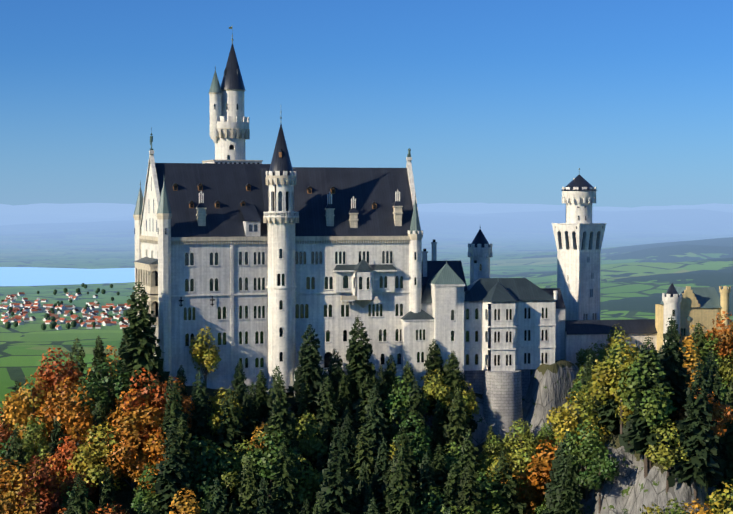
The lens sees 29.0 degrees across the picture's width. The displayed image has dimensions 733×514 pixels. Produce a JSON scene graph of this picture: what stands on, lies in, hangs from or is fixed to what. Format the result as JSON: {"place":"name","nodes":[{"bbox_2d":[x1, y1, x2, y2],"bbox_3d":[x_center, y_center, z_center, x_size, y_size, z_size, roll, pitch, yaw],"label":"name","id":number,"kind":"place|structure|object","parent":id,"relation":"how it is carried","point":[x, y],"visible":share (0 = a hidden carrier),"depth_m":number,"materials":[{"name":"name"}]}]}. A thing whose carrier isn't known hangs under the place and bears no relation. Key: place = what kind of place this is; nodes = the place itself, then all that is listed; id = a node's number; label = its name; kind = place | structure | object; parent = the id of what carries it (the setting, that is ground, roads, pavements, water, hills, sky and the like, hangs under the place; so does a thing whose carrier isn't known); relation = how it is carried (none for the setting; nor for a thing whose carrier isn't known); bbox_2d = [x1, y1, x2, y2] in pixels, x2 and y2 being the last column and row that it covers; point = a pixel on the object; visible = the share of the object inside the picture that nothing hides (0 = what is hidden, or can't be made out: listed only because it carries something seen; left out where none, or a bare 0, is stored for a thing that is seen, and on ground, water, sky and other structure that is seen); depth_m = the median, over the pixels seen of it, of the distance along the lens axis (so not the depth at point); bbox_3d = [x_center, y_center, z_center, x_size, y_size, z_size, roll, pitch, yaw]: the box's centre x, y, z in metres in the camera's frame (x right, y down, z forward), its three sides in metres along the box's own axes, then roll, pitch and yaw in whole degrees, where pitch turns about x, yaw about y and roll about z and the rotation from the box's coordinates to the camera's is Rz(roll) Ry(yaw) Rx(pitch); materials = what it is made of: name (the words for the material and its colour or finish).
{"place":"outdoors","nodes":[
{"label":"outdoors","id":0,"kind":"place"},
{"bbox_2d":[0,267,134,285],"bbox_3d":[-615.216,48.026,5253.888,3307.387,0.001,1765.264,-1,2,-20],"label":"lake water","id":1,"kind":"structure","parent":0,"point":[24,276],"depth_m":4752.74,"materials":[{"name":"blue liquid"}]},
{"bbox_2d":[0,203,732,513],"bbox_3d":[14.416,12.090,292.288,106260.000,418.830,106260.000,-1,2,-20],"label":"ground terrain","id":2,"kind":"structure","parent":0,"point":[649,255],"depth_m":5150.28,"materials":[{"name":"green plant"}]},
{"bbox_2d":[0,457,24,513],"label":"beech tree","id":3,"kind":"object","parent":2,"relation":"on","point":[5,477],"visible":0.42,"depth_m":288.56,"materials":[{"name":"orange plant"}]},
{"bbox_2d":[0,427,31,494],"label":"spruce tree","id":4,"kind":"object","parent":2,"relation":"on","point":[17,448],"visible":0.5,"depth_m":296.94,"materials":[{"name":"green plant"}]},
{"bbox_2d":[0,464,55,513],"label":"beech tree","id":5,"kind":"object","parent":2,"relation":"on","point":[6,498],"visible":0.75,"depth_m":284.47,"materials":[{"name":"orange plant"}]},
{"bbox_2d":[2,375,57,465],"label":"beech tree","id":6,"kind":"object","parent":2,"relation":"on","point":[20,405],"visible":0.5,"depth_m":314.16,"materials":[{"name":"orange plant"}]},
{"bbox_2d":[10,414,51,470],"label":"beech tree","id":7,"kind":"object","parent":2,"relation":"on","point":[41,448],"visible":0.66,"depth_m":304.22,"materials":[{"name":"green plant"}]},
{"bbox_2d":[15,454,63,513],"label":"beech tree","id":8,"kind":"object","parent":2,"relation":"on","point":[47,503],"visible":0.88,"depth_m":285.77,"materials":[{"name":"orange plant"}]},
{"bbox_2d":[30,346,81,403],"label":"beech tree","id":9,"kind":"object","parent":2,"relation":"on","point":[53,377],"visible":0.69,"depth_m":318.35,"materials":[{"name":"orange plant"}]},
{"bbox_2d":[47,408,72,460],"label":"spruce tree","id":10,"kind":"object","parent":2,"relation":"on","point":[55,443],"visible":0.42,"depth_m":302.84,"materials":[{"name":"green plant"}]},
{"bbox_2d":[43,376,83,427],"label":"beech tree","id":11,"kind":"object","parent":2,"relation":"on","point":[55,402],"visible":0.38,"depth_m":308.31,"materials":[{"name":"orange plant"}]},
{"bbox_2d":[46,432,84,477],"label":"beech tree","id":12,"kind":"object","parent":2,"relation":"on","point":[63,454],"visible":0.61,"depth_m":296.74,"materials":[{"name":"orange plant"}]},
{"bbox_2d":[0,283,134,329],"bbox_3d":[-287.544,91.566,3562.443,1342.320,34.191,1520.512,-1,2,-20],"label":"village houses","id":13,"kind":"structure","parent":2,"relation":"on","point":[53,319],"depth_m":3059.14,"materials":[{"name":"white"}]},
{"bbox_2d":[64,472,90,513],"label":"spruce tree","id":14,"kind":"object","parent":2,"relation":"on","point":[75,501],"visible":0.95,"depth_m":279.22,"materials":[{"name":"green plant"}]},
{"bbox_2d":[56,465,98,504],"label":"beech tree","id":15,"kind":"object","parent":2,"relation":"on","point":[70,481],"visible":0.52,"depth_m":293.01,"materials":[{"name":"orange plant"}]},
{"bbox_2d":[56,383,117,450],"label":"beech tree","id":16,"kind":"object","parent":2,"relation":"on","point":[73,421],"visible":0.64,"depth_m":299.96,"materials":[{"name":"orange plant"}]},
{"bbox_2d":[67,422,131,504],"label":"beech tree","id":17,"kind":"object","parent":2,"relation":"on","point":[86,466],"visible":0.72,"depth_m":292.72,"materials":[{"name":"yellow plant"}]},
{"bbox_2d":[94,466,118,513],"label":"spruce tree","id":18,"kind":"object","parent":2,"relation":"on","point":[106,491],"visible":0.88,"depth_m":290.62,"materials":[{"name":"green plant"}]},
{"bbox_2d":[89,399,125,496],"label":"spruce tree","id":19,"kind":"object","parent":2,"relation":"on","point":[97,419],"visible":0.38,"depth_m":299.64,"materials":[{"name":"green plant"}]},
{"bbox_2d":[83,357,136,422],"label":"beech tree","id":20,"kind":"object","parent":2,"relation":"on","point":[116,385],"visible":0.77,"depth_m":304.28,"materials":[{"name":"green plant"}]},
{"bbox_2d":[100,425,157,511],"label":"beech tree","id":21,"kind":"object","parent":2,"relation":"on","point":[125,458],"visible":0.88,"depth_m":292.28,"materials":[{"name":"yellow plant"}]},
{"bbox_2d":[104,389,165,484],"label":"beech tree","id":22,"kind":"object","parent":2,"relation":"on","point":[122,418],"visible":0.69,"depth_m":297.22,"materials":[{"name":"orange plant"}]},
{"bbox_2d":[118,281,170,397],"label":"spruce tree","id":23,"kind":"object","parent":2,"relation":"on","point":[136,355],"visible":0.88,"depth_m":307.34,"materials":[{"name":"green plant"}]},
{"bbox_2d":[123,367,171,435],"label":"beech tree","id":24,"kind":"object","parent":2,"relation":"on","point":[136,402],"visible":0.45,"depth_m":301.93,"materials":[{"name":"orange plant"}]},
{"bbox_2d":[131,462,165,513],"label":"beech tree","id":25,"kind":"object","parent":2,"relation":"on","point":[144,501],"visible":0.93,"depth_m":287.76,"materials":[{"name":"green plant"}]},
{"bbox_2d":[132,429,173,493],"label":"beech tree","id":26,"kind":"object","parent":2,"relation":"on","point":[160,448],"visible":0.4,"depth_m":291.72,"materials":[{"name":"orange plant"}]},
{"bbox_2d":[145,376,194,429],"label":"beech tree","id":27,"kind":"object","parent":2,"relation":"on","point":[185,403],"visible":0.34,"depth_m":304.13,"materials":[{"name":"orange plant"}]},
{"bbox_2d":[151,421,191,513],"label":"spruce tree","id":28,"kind":"object","parent":2,"relation":"on","point":[167,479],"visible":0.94,"depth_m":286.62,"materials":[{"name":"green plant"}]},
{"bbox_2d":[157,374,188,459],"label":"spruce tree","id":29,"kind":"object","parent":2,"relation":"on","point":[167,420],"visible":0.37,"depth_m":295.88,"materials":[{"name":"green plant"}]},
{"bbox_2d":[169,486,200,513],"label":"beech tree","id":30,"kind":"object","parent":2,"relation":"on","point":[186,508],"visible":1,"depth_m":281.88,"materials":[{"name":"orange plant"}]},
{"bbox_2d":[170,414,201,513],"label":"spruce tree","id":31,"kind":"object","parent":2,"relation":"on","point":[188,452],"visible":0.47,"depth_m":290.94,"materials":[{"name":"green plant"}]},
{"bbox_2d":[188,371,218,454],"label":"spruce tree","id":32,"kind":"object","parent":2,"relation":"on","point":[200,426],"visible":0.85,"depth_m":306.10,"materials":[{"name":"green plant"}]},
{"bbox_2d":[189,327,221,394],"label":"beech tree","id":33,"kind":"object","parent":2,"relation":"on","point":[208,356],"visible":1,"depth_m":313.42,"materials":[{"name":"yellow plant"}]},
{"bbox_2d":[182,436,238,503],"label":"beech tree","id":34,"kind":"object","parent":2,"relation":"on","point":[204,479],"visible":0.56,"depth_m":292.52,"materials":[{"name":"green plant"}]},
{"bbox_2d":[205,477,228,513],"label":"spruce tree","id":35,"kind":"object","parent":2,"relation":"on","point":[220,506],"visible":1,"depth_m":282.14,"materials":[{"name":"green plant"}]},
{"bbox_2d":[201,450,245,504],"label":"beech tree","id":36,"kind":"object","parent":2,"relation":"on","point":[224,478],"visible":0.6,"depth_m":293.39,"materials":[{"name":"green plant"}]},
{"bbox_2d":[206,387,248,436],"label":"beech tree","id":37,"kind":"object","parent":2,"relation":"on","point":[216,401],"visible":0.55,"depth_m":306.96,"materials":[{"name":"green plant"}]},
{"bbox_2d":[207,386,248,481],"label":"spruce tree","id":38,"kind":"object","parent":2,"relation":"on","point":[228,441],"visible":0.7,"depth_m":302.17,"materials":[{"name":"green plant"}]},
{"bbox_2d":[230,360,247,406],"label":"spruce tree","id":39,"kind":"object","parent":2,"relation":"on","point":[239,386],"visible":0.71,"depth_m":314.15,"materials":[{"name":"green plant"}]},
{"bbox_2d":[236,454,261,513],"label":"spruce tree","id":40,"kind":"object","parent":2,"relation":"on","point":[249,495],"visible":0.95,"depth_m":290.08,"materials":[{"name":"green plant"}]},
{"bbox_2d":[238,386,261,452],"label":"spruce tree","id":41,"kind":"object","parent":2,"relation":"on","point":[252,422],"visible":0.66,"depth_m":305.56,"materials":[{"name":"green plant"}]},
{"bbox_2d":[253,370,269,418],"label":"spruce tree","id":42,"kind":"object","parent":2,"relation":"on","point":[262,394],"visible":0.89,"depth_m":313.68,"materials":[{"name":"green plant"}]},
{"bbox_2d":[240,425,303,499],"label":"beech tree","id":43,"kind":"object","parent":2,"relation":"on","point":[271,464],"visible":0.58,"depth_m":294.02,"materials":[{"name":"green plant"}]},
{"bbox_2d":[133,27,422,404],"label":"palas","id":44,"kind":"structure","parent":2,"relation":"on","point":[256,266],"depth_m":323.60,"materials":[{"name":"stone"}]},
{"bbox_2d":[261,373,303,505],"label":"spruce tree","id":45,"kind":"object","parent":2,"relation":"on","point":[284,422],"visible":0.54,"depth_m":299.10,"materials":[{"name":"green plant"}]},
{"bbox_2d":[268,440,302,513],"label":"spruce tree","id":46,"kind":"object","parent":2,"relation":"on","point":[284,502],"visible":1,"depth_m":289.76,"materials":[{"name":"green plant"}]},
{"bbox_2d":[285,454,323,510],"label":"beech tree","id":47,"kind":"object","parent":2,"relation":"on","point":[309,483],"visible":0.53,"depth_m":294.99,"materials":[{"name":"green plant"}]},
{"bbox_2d":[295,376,316,438],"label":"spruce tree","id":48,"kind":"object","parent":2,"relation":"on","point":[300,412],"visible":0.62,"depth_m":314.55,"materials":[{"name":"green plant"}]},
{"bbox_2d":[286,324,328,413],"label":"spruce tree","id":49,"kind":"object","parent":2,"relation":"on","point":[310,368],"visible":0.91,"depth_m":316.64,"materials":[{"name":"green plant"}]},
{"bbox_2d":[291,413,327,475],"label":"beech tree","id":50,"kind":"object","parent":2,"relation":"on","point":[310,446],"visible":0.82,"depth_m":306.18,"materials":[{"name":"green plant"}]},
{"bbox_2d":[303,376,343,467],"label":"spruce tree","id":51,"kind":"object","parent":2,"relation":"on","point":[326,425],"visible":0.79,"depth_m":311.45,"materials":[{"name":"green plant"}]},
{"bbox_2d":[316,427,353,513],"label":"spruce tree","id":52,"kind":"object","parent":2,"relation":"on","point":[334,493],"visible":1,"depth_m":287.32,"materials":[{"name":"green plant"}]},
{"bbox_2d":[327,347,349,407],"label":"spruce tree","id":53,"kind":"object","parent":2,"relation":"on","point":[333,369],"visible":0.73,"depth_m":319.28,"materials":[{"name":"green plant"}]},
{"bbox_2d":[333,414,355,479],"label":"spruce tree","id":54,"kind":"object","parent":2,"relation":"on","point":[348,441],"visible":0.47,"depth_m":302.85,"materials":[{"name":"green plant"}]},
{"bbox_2d":[336,374,354,430],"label":"spruce tree","id":55,"kind":"object","parent":2,"relation":"on","point":[343,398],"visible":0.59,"depth_m":316.72,"materials":[{"name":"green plant"}]},
{"bbox_2d":[354,462,372,512],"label":"spruce tree","id":56,"kind":"object","parent":2,"relation":"on","point":[361,493],"visible":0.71,"depth_m":296.11,"materials":[{"name":"green plant"}]},
{"bbox_2d":[352,425,375,507],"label":"spruce tree","id":57,"kind":"object","parent":2,"relation":"on","point":[359,457],"visible":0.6,"depth_m":302.29,"materials":[{"name":"green plant"}]},
{"bbox_2d":[351,376,376,440],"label":"spruce tree","id":58,"kind":"object","parent":2,"relation":"on","point":[360,405],"visible":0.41,"depth_m":315.45,"materials":[{"name":"green plant"}]},
{"bbox_2d":[343,315,385,413],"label":"spruce tree","id":59,"kind":"object","parent":2,"relation":"on","point":[359,366],"visible":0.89,"depth_m":319.07,"materials":[{"name":"green plant"}]},
{"bbox_2d":[355,383,388,473],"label":"spruce tree","id":60,"kind":"object","parent":2,"relation":"on","point":[378,431],"visible":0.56,"depth_m":309.66,"materials":[{"name":"green plant"}]},
{"bbox_2d":[369,437,390,507],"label":"spruce tree","id":61,"kind":"object","parent":2,"relation":"on","point":[382,465],"visible":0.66,"depth_m":298.60,"materials":[{"name":"green plant"}]},
{"bbox_2d":[376,456,412,513],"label":"spruce tree","id":62,"kind":"object","parent":2,"relation":"on","point":[385,488],"visible":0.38,"depth_m":292.51,"materials":[{"name":"green plant"}]},
{"bbox_2d":[384,444,417,513],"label":"spruce tree","id":63,"kind":"object","parent":2,"relation":"on","point":[395,505],"visible":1,"depth_m":286.30,"materials":[{"name":"green plant"}]},
{"bbox_2d":[390,422,419,505],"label":"spruce tree","id":64,"kind":"object","parent":2,"relation":"on","point":[412,464],"visible":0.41,"depth_m":302.02,"materials":[{"name":"green plant"}]},
{"bbox_2d":[382,376,428,430],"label":"beech tree","id":65,"kind":"object","parent":2,"relation":"on","point":[404,406],"visible":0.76,"depth_m":317.70,"materials":[{"name":"green plant"}]},
{"bbox_2d":[381,412,433,468],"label":"beech tree","id":66,"kind":"object","parent":2,"relation":"on","point":[419,451],"visible":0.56,"depth_m":308.74,"materials":[{"name":"green plant"}]},
{"bbox_2d":[404,379,434,472],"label":"spruce tree","id":67,"kind":"object","parent":2,"relation":"on","point":[415,398],"visible":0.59,"depth_m":313.18,"materials":[{"name":"green plant"}]},
{"bbox_2d":[416,453,439,506],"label":"spruce tree","id":68,"kind":"object","parent":2,"relation":"on","point":[426,483],"visible":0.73,"depth_m":300.87,"materials":[{"name":"green plant"}]},
{"bbox_2d":[413,486,445,513],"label":"beech tree","id":69,"kind":"object","parent":2,"relation":"on","point":[432,504],"visible":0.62,"depth_m":296.38,"materials":[{"name":"green plant"}]},
{"bbox_2d":[420,339,445,413],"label":"spruce tree","id":70,"kind":"object","parent":2,"relation":"on","point":[433,356],"visible":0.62,"depth_m":323.85,"materials":[{"name":"green plant"}]},
{"bbox_2d":[424,445,448,504],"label":"spruce tree","id":71,"kind":"object","parent":2,"relation":"on","point":[440,472],"visible":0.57,"depth_m":304.65,"materials":[{"name":"green plant"}]},
{"bbox_2d":[421,369,453,421],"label":"beech tree","id":72,"kind":"object","parent":2,"relation":"on","point":[438,389],"visible":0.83,"depth_m":320.60,"materials":[{"name":"yellow plant"}]},
{"bbox_2d":[430,399,447,456],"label":"spruce tree","id":73,"kind":"object","parent":2,"relation":"on","point":[438,430],"visible":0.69,"depth_m":316.79,"materials":[{"name":"green plant"}]},
{"bbox_2d":[439,351,462,424],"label":"spruce tree","id":74,"kind":"object","parent":2,"relation":"on","point":[452,381],"visible":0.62,"depth_m":322.54,"materials":[{"name":"green plant"}]},
{"bbox_2d":[440,462,461,513],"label":"spruce tree","id":75,"kind":"object","parent":2,"relation":"on","point":[452,495],"visible":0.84,"depth_m":296.96,"materials":[{"name":"green plant"}]},
{"bbox_2d":[440,386,471,487],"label":"spruce tree","id":76,"kind":"object","parent":2,"relation":"on","point":[453,432],"visible":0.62,"depth_m":312.56,"materials":[{"name":"green plant"}]},
{"bbox_2d":[454,429,482,498],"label":"spruce tree","id":77,"kind":"object","parent":2,"relation":"on","point":[464,460],"visible":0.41,"depth_m":305.24,"materials":[{"name":"green plant"}]},
{"bbox_2d":[453,467,484,513],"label":"spruce tree","id":78,"kind":"object","parent":2,"relation":"on","point":[468,488],"visible":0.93,"depth_m":291.82,"materials":[{"name":"green plant"}]},
{"bbox_2d":[467,467,508,513],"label":"beech tree","id":79,"kind":"object","parent":2,"relation":"on","point":[486,486],"visible":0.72,"depth_m":295.15,"materials":[{"name":"green plant"}]},
{"bbox_2d":[475,432,506,481],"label":"beech tree","id":80,"kind":"object","parent":2,"relation":"on","point":[482,460],"visible":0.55,"depth_m":308.17,"materials":[{"name":"green plant"}]},
{"bbox_2d":[488,450,525,513],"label":"spruce tree","id":81,"kind":"object","parent":2,"relation":"on","point":[514,507],"visible":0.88,"depth_m":296.73,"materials":[{"name":"green plant"}]},
{"bbox_2d":[487,470,546,513],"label":"beech tree","id":82,"kind":"object","parent":2,"relation":"on","point":[532,497],"visible":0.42,"depth_m":301.56,"materials":[{"name":"orange plant"}]},
{"bbox_2d":[502,418,539,461],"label":"beech tree","id":83,"kind":"object","parent":2,"relation":"on","point":[528,437],"visible":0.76,"depth_m":313.83,"materials":[{"name":"green plant"}]},
{"bbox_2d":[504,441,541,495],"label":"beech tree","id":84,"kind":"object","parent":2,"relation":"on","point":[522,466],"visible":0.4,"depth_m":305.31,"materials":[{"name":"green plant"}]},
{"bbox_2d":[524,434,578,493],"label":"beech tree","id":85,"kind":"object","parent":2,"relation":"on","point":[541,468],"visible":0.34,"depth_m":300.14,"materials":[{"name":"orange plant"}]},
{"bbox_2d":[542,429,581,513],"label":"spruce tree","id":86,"kind":"object","parent":2,"relation":"on","point":[562,459],"visible":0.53,"depth_m":284.33,"materials":[{"name":"green plant"}]},
{"bbox_2d":[401,168,730,440],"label":"castle","id":87,"kind":"structure","parent":2,"relation":"on","point":[500,337],"depth_m":332.42,"materials":[{"name":"white stone"}]},
{"bbox_2d":[554,452,583,513],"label":"spruce tree","id":88,"kind":"object","parent":2,"relation":"on","point":[569,503],"visible":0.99,"depth_m":279.63,"materials":[{"name":"green plant"}]},
{"bbox_2d":[547,391,612,470],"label":"beech tree","id":89,"kind":"object","parent":2,"relation":"on","point":[563,420],"visible":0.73,"depth_m":288.12,"materials":[{"name":"yellow plant"}]},
{"bbox_2d":[563,419,604,501],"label":"beech tree","id":90,"kind":"object","parent":2,"relation":"on","point":[581,455],"visible":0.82,"depth_m":281.92,"materials":[{"name":"green plant"}]},
{"bbox_2d":[576,444,619,513],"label":"beech tree","id":91,"kind":"object","parent":2,"relation":"on","point":[593,478],"visible":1,"depth_m":278.01,"materials":[{"name":"green plant"}]},
{"bbox_2d":[589,348,626,435],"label":"spruce tree","id":92,"kind":"object","parent":2,"relation":"on","point":[606,412],"visible":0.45,"depth_m":288.37,"materials":[{"name":"green plant"}]},
{"bbox_2d":[589,335,652,433],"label":"beech tree","id":93,"kind":"object","parent":2,"relation":"on","point":[605,368],"visible":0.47,"depth_m":283.58,"materials":[{"name":"yellow plant"}]},
{"bbox_2d":[618,336,673,469],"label":"spruce tree","id":94,"kind":"object","parent":2,"relation":"on","point":[638,436],"visible":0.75,"depth_m":274.22,"materials":[{"name":"green plant"}]},
{"bbox_2d":[617,348,676,477],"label":"beech tree","id":95,"kind":"object","parent":2,"relation":"on","point":[663,404],"visible":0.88,"depth_m":273.17,"materials":[{"name":"green plant"}]},
{"bbox_2d":[644,418,692,492],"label":"beech tree","id":96,"kind":"object","parent":2,"relation":"on","point":[661,456],"visible":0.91,"depth_m":270.49,"materials":[{"name":"yellow plant"}]},
{"bbox_2d":[659,314,690,449],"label":"spruce tree","id":97,"kind":"object","parent":2,"relation":"on","point":[672,373],"visible":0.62,"depth_m":278.83,"materials":[{"name":"green plant"}]},
{"bbox_2d":[664,360,724,500],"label":"spruce tree","id":98,"kind":"object","parent":2,"relation":"on","point":[698,440],"visible":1,"depth_m":270.24,"materials":[{"name":"green plant"}]},
{"bbox_2d":[672,391,732,436],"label":"beech tree","id":99,"kind":"object","parent":2,"relation":"on","point":[716,414],"visible":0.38,"depth_m":273.85,"materials":[{"name":"green plant"}]},
{"bbox_2d":[686,331,722,376],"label":"beech tree","id":100,"kind":"object","parent":2,"relation":"on","point":[710,342],"visible":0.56,"depth_m":332.59,"materials":[{"name":"green plant"}]},
{"bbox_2d":[697,351,721,446],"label":"spruce tree","id":101,"kind":"object","parent":2,"relation":"on","point":[714,387],"visible":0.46,"depth_m":282.61,"materials":[{"name":"green plant"}]},
{"bbox_2d":[705,311,732,391],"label":"beech tree","id":102,"kind":"object","parent":2,"relation":"on","point":[726,341],"visible":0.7,"depth_m":335.25,"materials":[{"name":"orange plant"}]},
{"bbox_2d":[705,482,732,513],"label":"beech tree","id":103,"kind":"object","parent":2,"relation":"on","point":[724,494],"visible":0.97,"depth_m":266.89,"materials":[{"name":"yellow plant"}]},
{"bbox_2d":[715,380,732,503],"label":"spruce tree","id":104,"kind":"object","parent":2,"relation":"on","point":[725,452],"visible":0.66,"depth_m":278.88,"materials":[{"name":"green plant"}]},
{"bbox_2d":[0,0,732,207],"label":"sky","id":105,"kind":"structure","parent":0,"point":[492,101],"materials":[{"name":"blue"}]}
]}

